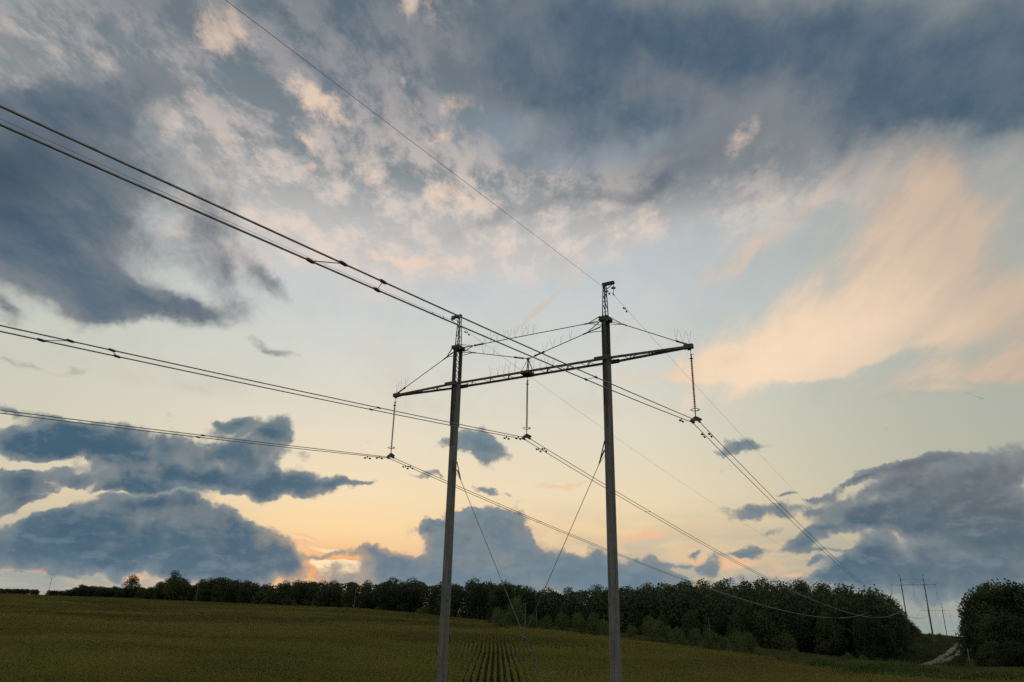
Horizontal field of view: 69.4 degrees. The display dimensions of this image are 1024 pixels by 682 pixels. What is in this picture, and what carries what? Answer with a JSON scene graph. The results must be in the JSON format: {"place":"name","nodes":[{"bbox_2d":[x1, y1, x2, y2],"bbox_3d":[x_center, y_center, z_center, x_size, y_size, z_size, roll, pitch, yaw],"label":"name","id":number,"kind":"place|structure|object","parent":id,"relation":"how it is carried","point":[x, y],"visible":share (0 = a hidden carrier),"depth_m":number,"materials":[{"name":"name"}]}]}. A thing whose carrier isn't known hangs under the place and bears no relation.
{"place":"outdoors","nodes":[
{"label":"outdoors","id":0,"kind":"place"},
{"bbox_2d":[0,594,1012,681],"bbox_3d":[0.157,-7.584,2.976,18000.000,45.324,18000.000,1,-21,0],"label":"ground","id":1,"kind":"structure","parent":0,"point":[498,678],"depth_m":139.26,"materials":[{"name":"green plant"}]},
{"bbox_2d":[121,574,141,597],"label":"broadleaf tree","id":2,"kind":"object","parent":1,"relation":"on","point":[132,584],"visible":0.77,"depth_m":556.80,"materials":[{"name":"green plant"}]},
{"bbox_2d":[135,587,148,598],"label":"broadleaf tree","id":3,"kind":"object","parent":1,"relation":"on","point":[145,594],"visible":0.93,"depth_m":543.43,"materials":[{"name":"green plant"}]},
{"bbox_2d":[152,586,162,598],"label":"broadleaf tree","id":4,"kind":"object","parent":1,"relation":"on","point":[157,592],"visible":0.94,"depth_m":539.12,"materials":[{"name":"green plant"}]},
{"bbox_2d":[161,576,184,599],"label":"broadleaf tree","id":5,"kind":"object","parent":1,"relation":"on","point":[168,594],"visible":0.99,"depth_m":535.41,"materials":[{"name":"green plant"}]},
{"bbox_2d":[202,581,212,601],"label":"broadleaf tree","id":6,"kind":"object","parent":1,"relation":"on","point":[208,587],"visible":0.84,"depth_m":525.73,"materials":[{"name":"green plant"}]},
{"bbox_2d":[211,577,233,601],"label":"broadleaf tree","id":7,"kind":"object","parent":1,"relation":"on","point":[226,580],"visible":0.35,"depth_m":532.23,"materials":[{"name":"green plant"}]},
{"bbox_2d":[219,584,238,602],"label":"broadleaf tree","id":8,"kind":"object","parent":1,"relation":"on","point":[229,594],"visible":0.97,"depth_m":511.03,"materials":[{"name":"green plant"}]},
{"bbox_2d":[236,585,250,602],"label":"broadleaf tree","id":9,"kind":"object","parent":1,"relation":"on","point":[241,592],"visible":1,"depth_m":506.23,"materials":[{"name":"green plant"}]},
{"bbox_2d":[251,591,269,603],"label":"broadleaf tree","id":10,"kind":"object","parent":1,"relation":"on","point":[257,597],"visible":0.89,"depth_m":496.45,"materials":[{"name":"green plant"}]},
{"bbox_2d":[260,586,279,604],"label":"broadleaf tree","id":11,"kind":"object","parent":1,"relation":"on","point":[268,597],"visible":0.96,"depth_m":492.13,"materials":[{"name":"green plant"}]},
{"bbox_2d":[277,583,293,604],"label":"broadleaf tree","id":12,"kind":"object","parent":1,"relation":"on","point":[284,589],"visible":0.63,"depth_m":491.82,"materials":[{"name":"green plant"}]},
{"bbox_2d":[280,581,314,605],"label":"broadleaf tree","id":13,"kind":"object","parent":1,"relation":"on","point":[300,594],"visible":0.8,"depth_m":480.32,"materials":[{"name":"green plant"}]},
{"bbox_2d":[0,593,607,636],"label":"maize crop","id":14,"kind":"object","parent":1,"relation":"on","point":[57,605],"visible":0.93,"depth_m":310.25,"materials":[{"name":"green plant"}]},
{"bbox_2d":[302,585,317,605],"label":"broadleaf tree","id":15,"kind":"object","parent":1,"relation":"on","point":[306,600],"visible":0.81,"depth_m":474.77,"materials":[{"name":"green plant"}]},
{"bbox_2d":[310,585,336,606],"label":"broadleaf tree","id":16,"kind":"object","parent":1,"relation":"on","point":[318,597],"visible":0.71,"depth_m":469.24,"materials":[{"name":"green plant"}]},
{"bbox_2d":[322,586,341,606],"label":"broadleaf tree","id":17,"kind":"object","parent":1,"relation":"on","point":[332,597],"visible":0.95,"depth_m":467.60,"materials":[{"name":"green plant"}]},
{"bbox_2d":[339,590,356,607],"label":"broadleaf tree","id":18,"kind":"object","parent":1,"relation":"on","point":[346,603],"visible":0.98,"depth_m":459.17,"materials":[{"name":"green plant"}]},
{"bbox_2d":[356,590,373,608],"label":"broadleaf tree","id":19,"kind":"object","parent":1,"relation":"on","point":[365,599],"visible":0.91,"depth_m":446.47,"materials":[{"name":"green plant"}]},
{"bbox_2d":[366,590,379,608],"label":"broadleaf tree","id":20,"kind":"object","parent":1,"relation":"on","point":[374,600],"visible":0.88,"depth_m":448.07,"materials":[{"name":"green plant"}]},
{"bbox_2d":[377,583,394,610],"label":"broadleaf tree","id":21,"kind":"object","parent":1,"relation":"on","point":[385,595],"visible":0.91,"depth_m":437.04,"materials":[{"name":"green plant"}]},
{"bbox_2d":[0,613,786,662],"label":"maize crop","id":22,"kind":"object","parent":1,"relation":"on","point":[178,627],"visible":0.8,"depth_m":183.66,"materials":[{"name":"green plant"}]},
{"bbox_2d":[387,582,413,610],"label":"broadleaf tree","id":23,"kind":"object","parent":1,"relation":"on","point":[398,603],"visible":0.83,"depth_m":433.45,"materials":[{"name":"green plant"}]},
{"bbox_2d":[402,587,422,612],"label":"broadleaf tree","id":24,"kind":"object","parent":1,"relation":"on","point":[414,599],"visible":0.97,"depth_m":427.25,"materials":[{"name":"green plant"}]},
{"bbox_2d":[428,588,440,614],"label":"broadleaf tree","id":25,"kind":"object","parent":1,"relation":"on","point":[434,601],"visible":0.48,"depth_m":410.33,"materials":[{"name":"green plant"}]},
{"bbox_2d":[434,583,468,616],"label":"broadleaf tree","id":26,"kind":"object","parent":1,"relation":"on","point":[454,595],"visible":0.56,"depth_m":395.39,"materials":[{"name":"green plant"}]},
{"bbox_2d":[459,585,486,617],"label":"broadleaf tree","id":27,"kind":"object","parent":1,"relation":"on","point":[465,610],"visible":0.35,"depth_m":386.06,"materials":[{"name":"green plant"}]},
{"bbox_2d":[467,583,489,618],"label":"broadleaf tree","id":28,"kind":"object","parent":1,"relation":"on","point":[477,594],"visible":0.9,"depth_m":377.81,"materials":[{"name":"green plant"}]},
{"bbox_2d":[485,586,508,619],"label":"broadleaf tree","id":29,"kind":"object","parent":1,"relation":"on","point":[496,599],"visible":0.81,"depth_m":351.84,"materials":[{"name":"green plant"}]},
{"bbox_2d":[490,607,506,628],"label":"bush","id":30,"kind":"object","parent":1,"relation":"on","point":[497,616],"visible":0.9,"depth_m":281.52,"materials":[{"name":"green plant"}]},
{"bbox_2d":[129,577,875,657],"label":"wood interior","id":31,"kind":"object","parent":1,"relation":"on","point":[558,599],"visible":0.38,"depth_m":296.35,"materials":[{"name":"green plant"}]},
{"bbox_2d":[500,583,515,616],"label":"broadleaf tree","id":32,"kind":"object","parent":1,"relation":"on","point":[508,588],"visible":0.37,"depth_m":354.63,"materials":[{"name":"green plant"}]},
{"bbox_2d":[0,630,1023,681],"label":"maize crop","id":33,"kind":"object","parent":1,"relation":"on","point":[249,656],"visible":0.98,"depth_m":104.24,"materials":[{"name":"green plant"}]},
{"bbox_2d":[504,597,526,625],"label":"bush","id":34,"kind":"object","parent":1,"relation":"on","point":[517,610],"visible":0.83,"depth_m":297.44,"materials":[{"name":"green plant"}]},
{"bbox_2d":[512,589,537,623],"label":"broadleaf tree","id":35,"kind":"object","parent":1,"relation":"on","point":[527,599],"visible":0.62,"depth_m":323.83,"materials":[{"name":"green plant"}]},
{"bbox_2d":[534,603,549,624],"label":"broadleaf tree","id":36,"kind":"object","parent":1,"relation":"on","point":[540,612],"visible":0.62,"depth_m":320.59,"materials":[{"name":"green plant"}]},
{"bbox_2d":[393,281,693,681],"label":"power pylon","id":37,"kind":"object","parent":1,"relation":"on","point":[606,358],"visible":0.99,"depth_m":35.27,"materials":[{"name":"concrete"}]},
{"bbox_2d":[386,397,396,458],"bbox_3d":[-6.560,4.751,40.818,0.540,3.527,0.408,-11,-24,28],"label":"insulator string","id":38,"kind":"object","parent":37,"relation":"hanging from","point":[391,448],"visible":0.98,"depth_m":40.55,"materials":[{"name":"glass"}]},
{"bbox_2d":[0,410,921,617],"bbox_3d":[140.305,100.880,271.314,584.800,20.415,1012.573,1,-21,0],"label":"conductor cable","id":39,"kind":"object","parent":38,"relation":"hanging from","point":[329,450],"visible":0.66,"depth_m":33.47,"materials":[{"name":"metal"}]},
{"bbox_2d":[0,413,923,619],"bbox_3d":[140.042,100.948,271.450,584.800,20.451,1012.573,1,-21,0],"label":"conductor cable","id":40,"kind":"object","parent":38,"relation":"hanging from","point":[325,451],"visible":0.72,"depth_m":33.86,"materials":[{"name":"metal"}]},
{"bbox_2d":[522,375,531,439],"bbox_3d":[0.751,3.275,36.888,0.540,3.368,0.408,-11,-24,28],"label":"insulator string","id":41,"kind":"object","parent":37,"relation":"hanging from","point":[528,436],"visible":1,"depth_m":36.49,"materials":[{"name":"glass"}]},
{"bbox_2d":[0,325,938,621],"bbox_3d":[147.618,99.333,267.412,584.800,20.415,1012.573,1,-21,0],"label":"conductor cable","id":42,"kind":"object","parent":41,"relation":"hanging from","point":[320,395],"visible":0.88,"depth_m":22.74,"materials":[{"name":"metal"}]},
{"bbox_2d":[0,331,941,630],"bbox_3d":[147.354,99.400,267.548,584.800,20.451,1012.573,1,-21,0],"label":"conductor cable","id":43,"kind":"object","parent":41,"relation":"hanging from","point":[342,403],"visible":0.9,"depth_m":23.20,"materials":[{"name":"metal"}]},
{"bbox_2d":[689,348,701,423],"bbox_3d":[8.059,1.947,32.900,0.540,3.527,0.408,-11,-24,28],"label":"insulator string","id":44,"kind":"object","parent":37,"relation":"hanging from","point":[695,417],"visible":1,"depth_m":32.66,"materials":[{"name":"glass"}]},
{"bbox_2d":[0,104,952,622],"bbox_3d":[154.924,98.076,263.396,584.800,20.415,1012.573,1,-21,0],"label":"conductor cable","id":45,"kind":"object","parent":44,"relation":"hanging from","point":[334,260],"visible":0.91,"depth_m":11.20,"materials":[{"name":"metal"}]},
{"bbox_2d":[0,123,953,627],"bbox_3d":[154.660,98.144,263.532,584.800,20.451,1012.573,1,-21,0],"label":"conductor cable","id":46,"kind":"object","parent":44,"relation":"hanging from","point":[298,255],"visible":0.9,"depth_m":11.62,"materials":[{"name":"metal"}]},
{"bbox_3d":[-3.304,-1.211,41.218,0.250,0.210,0.265,-11,-24,28],"label":"earth wire insulator","id":47,"kind":"object","parent":37,"relation":"attached to","visible":0},
{"bbox_2d":[1,119,923,604],"bbox_3d":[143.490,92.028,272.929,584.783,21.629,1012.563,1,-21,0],"label":"earth wire","id":48,"kind":"object","parent":47,"relation":"attached to","point":[313,259],"visible":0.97,"depth_m":29.84,"materials":[{"name":"black metal"}]},
{"bbox_3d":[5.021,-2.575,36.615,0.250,0.713,0.265,-11,-24,28],"label":"earth wire insulator","id":49,"kind":"object","parent":37,"relation":"attached to","visible":0},
{"bbox_2d":[226,0,914,584],"bbox_3d":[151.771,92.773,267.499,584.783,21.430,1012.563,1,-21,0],"label":"earth wire","id":50,"kind":"object","parent":49,"relation":"attached to","point":[476,190],"visible":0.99,"depth_m":23.34,"materials":[{"name":"black metal"}]},
{"bbox_2d":[539,614,554,629],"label":"bush","id":51,"kind":"object","parent":1,"relation":"on","point":[547,624],"visible":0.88,"depth_m":272.16,"materials":[{"name":"green plant"}]},
{"bbox_2d":[555,610,570,630],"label":"bush","id":52,"kind":"object","parent":1,"relation":"on","point":[563,626],"visible":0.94,"depth_m":270.01,"materials":[{"name":"green plant"}]},
{"bbox_2d":[569,611,586,633],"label":"bush","id":53,"kind":"object","parent":1,"relation":"on","point":[577,624],"visible":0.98,"depth_m":265.25,"materials":[{"name":"green plant"}]},
{"bbox_2d":[585,611,602,634],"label":"bush","id":54,"kind":"object","parent":1,"relation":"on","point":[593,627],"visible":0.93,"depth_m":261.31,"materials":[{"name":"green plant"}]},
{"bbox_2d":[598,619,608,635],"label":"bush","id":55,"kind":"object","parent":1,"relation":"on","point":[605,626],"visible":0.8,"depth_m":254.65,"materials":[{"name":"green plant"}]},
{"bbox_2d":[625,625,638,636],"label":"bush","id":56,"kind":"object","parent":1,"relation":"on","point":[631,632],"visible":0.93,"depth_m":257.36,"materials":[{"name":"green plant"}]},
{"bbox_2d":[633,612,644,634],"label":"broadleaf tree","id":57,"kind":"object","parent":1,"relation":"on","point":[638,618],"visible":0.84,"depth_m":286.25,"materials":[{"name":"green plant"}]},
{"bbox_2d":[630,598,654,627],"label":"broadleaf tree","id":58,"kind":"object","parent":1,"relation":"on","point":[642,609],"visible":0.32,"depth_m":304.92,"materials":[{"name":"green plant"}]},
{"bbox_2d":[639,615,664,640],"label":"bush","id":59,"kind":"object","parent":1,"relation":"on","point":[652,631],"visible":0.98,"depth_m":240.18,"materials":[{"name":"green plant"}]},
{"bbox_2d":[648,593,680,631],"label":"broadleaf tree","id":60,"kind":"object","parent":1,"relation":"on","point":[667,608],"visible":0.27,"depth_m":298.85,"materials":[{"name":"green plant"}]},
{"bbox_2d":[656,613,672,636],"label":"broadleaf tree","id":61,"kind":"object","parent":1,"relation":"on","point":[664,620],"visible":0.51,"depth_m":281.73,"materials":[{"name":"green plant"}]},
{"bbox_2d":[660,625,674,641],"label":"bush","id":62,"kind":"object","parent":1,"relation":"on","point":[667,631],"visible":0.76,"depth_m":238.37,"materials":[{"name":"green plant"}]},
{"bbox_2d":[667,626,687,645],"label":"bush","id":63,"kind":"object","parent":1,"relation":"on","point":[680,638],"visible":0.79,"depth_m":223.12,"materials":[{"name":"green plant"}]},
{"bbox_2d":[673,593,701,633],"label":"broadleaf tree","id":64,"kind":"object","parent":1,"relation":"on","point":[687,606],"visible":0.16,"depth_m":297.97,"materials":[{"name":"green plant"}]},
{"bbox_2d":[681,608,702,639],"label":"broadleaf tree","id":65,"kind":"object","parent":1,"relation":"on","point":[690,618],"visible":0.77,"depth_m":273.53,"materials":[{"name":"green plant"}]},
{"bbox_2d":[686,626,703,645],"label":"bush","id":66,"kind":"object","parent":1,"relation":"on","point":[694,639],"visible":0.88,"depth_m":225.95,"materials":[{"name":"green plant"}]},
{"bbox_2d":[700,625,719,648],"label":"bush","id":67,"kind":"object","parent":1,"relation":"on","point":[712,639],"visible":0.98,"depth_m":213.78,"materials":[{"name":"green plant"}]},
{"bbox_2d":[700,599,723,638],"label":"broadleaf tree","id":68,"kind":"object","parent":1,"relation":"on","point":[708,610],"visible":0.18,"depth_m":285.96,"materials":[{"name":"green plant"}]},
{"bbox_2d":[707,609,732,641],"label":"broadleaf tree","id":69,"kind":"object","parent":1,"relation":"on","point":[722,617],"visible":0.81,"depth_m":268.18,"materials":[{"name":"green plant"}]},
{"bbox_2d":[711,577,735,595],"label":"broadleaf tree","id":70,"kind":"object","parent":1,"relation":"on","point":[722,585],"visible":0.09,"depth_m":338.34,"materials":[{"name":"green plant"}]},
{"bbox_2d":[719,635,729,648],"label":"bush","id":71,"kind":"object","parent":1,"relation":"on","point":[722,641],"visible":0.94,"depth_m":211.19,"materials":[{"name":"green plant"}]},
{"bbox_2d":[726,630,746,651],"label":"bush","id":72,"kind":"object","parent":1,"relation":"on","point":[734,646],"visible":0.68,"depth_m":203.09,"materials":[{"name":"green plant"}]},
{"bbox_2d":[726,600,756,643],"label":"broadleaf tree","id":73,"kind":"object","parent":1,"relation":"on","point":[738,619],"visible":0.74,"depth_m":255.46,"materials":[{"name":"green plant"}]},
{"bbox_2d":[736,629,761,656],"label":"bush","id":74,"kind":"object","parent":1,"relation":"on","point":[744,638],"visible":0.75,"depth_m":194.70,"materials":[{"name":"green plant"}]},
{"bbox_2d":[492,619,1023,679],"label":"meadow grass","id":75,"kind":"structure","parent":1,"relation":"on","point":[782,654],"depth_m":210.44,"materials":[{"name":"green plant"}]},
{"bbox_2d":[746,576,774,590],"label":"broadleaf tree","id":76,"kind":"object","parent":1,"relation":"on","point":[757,580],"visible":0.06,"depth_m":344.66,"materials":[{"name":"green plant"}]},
{"bbox_2d":[750,596,793,649],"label":"broadleaf tree","id":77,"kind":"object","parent":1,"relation":"on","point":[768,622],"visible":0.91,"depth_m":250.47,"materials":[{"name":"green plant"}]},
{"bbox_2d":[777,633,797,650],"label":"bush","id":78,"kind":"object","parent":1,"relation":"on","point":[787,643],"visible":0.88,"depth_m":240.19,"materials":[{"name":"green plant"}]},
{"bbox_2d":[784,602,814,651],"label":"broadleaf tree","id":79,"kind":"object","parent":1,"relation":"on","point":[801,629],"visible":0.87,"depth_m":245.66,"materials":[{"name":"green plant"}]},
{"bbox_2d":[790,577,810,603],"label":"broadleaf tree","id":80,"kind":"object","parent":1,"relation":"on","point":[803,587],"visible":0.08,"depth_m":313.95,"materials":[{"name":"green plant"}]},
{"bbox_2d":[804,595,826,649],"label":"broadleaf tree","id":81,"kind":"object","parent":1,"relation":"on","point":[811,613],"visible":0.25,"depth_m":255.57,"materials":[{"name":"green plant"}]},
{"bbox_2d":[813,611,849,655],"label":"broadleaf tree","id":82,"kind":"object","parent":1,"relation":"on","point":[835,634],"visible":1,"depth_m":235.33,"materials":[{"name":"green plant"}]},
{"bbox_2d":[819,602,857,649],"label":"broadleaf tree","id":83,"kind":"object","parent":1,"relation":"on","point":[841,611],"visible":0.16,"depth_m":248.81,"materials":[{"name":"green plant"}]},
{"bbox_2d":[831,584,861,602],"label":"broadleaf tree","id":84,"kind":"object","parent":1,"relation":"on","point":[840,591],"visible":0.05,"depth_m":297.71,"materials":[{"name":"green plant"}]},
{"bbox_2d":[843,586,896,652],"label":"broadleaf tree","id":85,"kind":"object","parent":1,"relation":"on","point":[848,621],"visible":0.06,"depth_m":243.27,"materials":[{"name":"green plant"}]},
{"bbox_2d":[847,584,909,657],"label":"broadleaf tree","id":86,"kind":"object","parent":1,"relation":"on","point":[883,609],"visible":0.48,"depth_m":230.60,"materials":[{"name":"green plant"}]},
{"bbox_2d":[865,617,898,660],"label":"broadleaf tree","id":87,"kind":"object","parent":1,"relation":"on","point":[886,640],"visible":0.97,"depth_m":219.01,"materials":[{"name":"green plant"}]},
{"bbox_2d":[749,654,1023,681],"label":"tall weeds","id":88,"kind":"object","parent":1,"relation":"on","point":[883,668],"visible":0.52,"depth_m":104.34,"materials":[{"name":"green plant"}]},
{"bbox_2d":[893,616,909,654],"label":"broadleaf tree","id":89,"kind":"object","parent":1,"relation":"on","point":[902,643],"visible":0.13,"depth_m":241.31,"materials":[{"name":"green plant"}]},
{"bbox_2d":[893,575,935,643],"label":"power pylon","id":90,"kind":"object","parent":1,"relation":"on","point":[934,640],"visible":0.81,"depth_m":309.55,"materials":[{"name":"metal"}]},
{"bbox_2d":[858,633,1017,666],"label":"hillside grass","id":91,"kind":"structure","parent":1,"relation":"on","point":[941,645],"depth_m":244.26,"materials":[{"name":"green plant"}]},
{"bbox_2d":[956,617,979,659],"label":"broadleaf tree","id":92,"kind":"object","parent":1,"relation":"on","point":[960,645],"visible":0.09,"depth_m":215.91,"materials":[{"name":"green plant"}]},
{"bbox_2d":[954,582,998,656],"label":"broadleaf tree","id":93,"kind":"object","parent":1,"relation":"on","point":[965,622],"visible":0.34,"depth_m":210.70,"materials":[{"name":"green plant"}]},
{"bbox_2d":[965,593,993,655],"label":"broadleaf tree","id":94,"kind":"object","parent":1,"relation":"on","point":[976,620],"visible":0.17,"depth_m":207.61,"materials":[{"name":"green plant"}]},
{"bbox_2d":[966,622,993,663],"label":"broadleaf tree","id":95,"kind":"object","parent":1,"relation":"on","point":[976,640],"visible":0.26,"depth_m":201.07,"materials":[{"name":"green plant"}]},
{"bbox_2d":[976,612,998,649],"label":"broadleaf tree","id":96,"kind":"object","parent":1,"relation":"on","point":[978,618],"visible":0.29,"depth_m":199.20,"materials":[{"name":"green plant"}]},
{"bbox_2d":[977,643,1002,666],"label":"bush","id":97,"kind":"object","parent":1,"relation":"on","point":[983,654],"visible":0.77,"depth_m":192.15,"materials":[{"name":"green plant"}]},
{"bbox_2d":[974,613,1008,666],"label":"broadleaf tree","id":98,"kind":"object","parent":1,"relation":"on","point":[984,629],"visible":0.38,"depth_m":197.26,"materials":[{"name":"green plant"}]},
{"bbox_2d":[982,641,1004,666],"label":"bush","id":99,"kind":"object","parent":1,"relation":"on","point":[989,648],"visible":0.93,"depth_m":191.81,"materials":[{"name":"green plant"}]},
{"bbox_2d":[966,579,1021,641],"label":"broadleaf tree","id":100,"kind":"object","parent":1,"relation":"on","point":[984,601],"visible":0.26,"depth_m":205.17,"materials":[{"name":"green plant"}]},
{"bbox_2d":[987,578,1023,640],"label":"broadleaf tree","id":101,"kind":"object","parent":1,"relation":"on","point":[1006,600],"visible":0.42,"depth_m":204.04,"materials":[{"name":"green plant"}]},
{"bbox_2d":[995,582,1023,621],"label":"broadleaf tree","id":102,"kind":"object","parent":1,"relation":"on","point":[1020,598],"visible":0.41,"depth_m":202.43,"materials":[{"name":"green plant"}]},
{"bbox_2d":[999,640,1023,666],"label":"broadleaf tree","id":103,"kind":"object","parent":1,"relation":"on","point":[1018,652],"visible":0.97,"depth_m":187.29,"materials":[{"name":"green plant"}]},
{"bbox_2d":[0,0,1023,636],"label":"sky","id":104,"kind":"structure","parent":0,"point":[827,196],"materials":[{"name":"blue"}]},
{"bbox_2d":[923,644,958,664],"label":"dirt track","id":105,"kind":"structure","parent":0,"point":[940,657],"depth_m":230.58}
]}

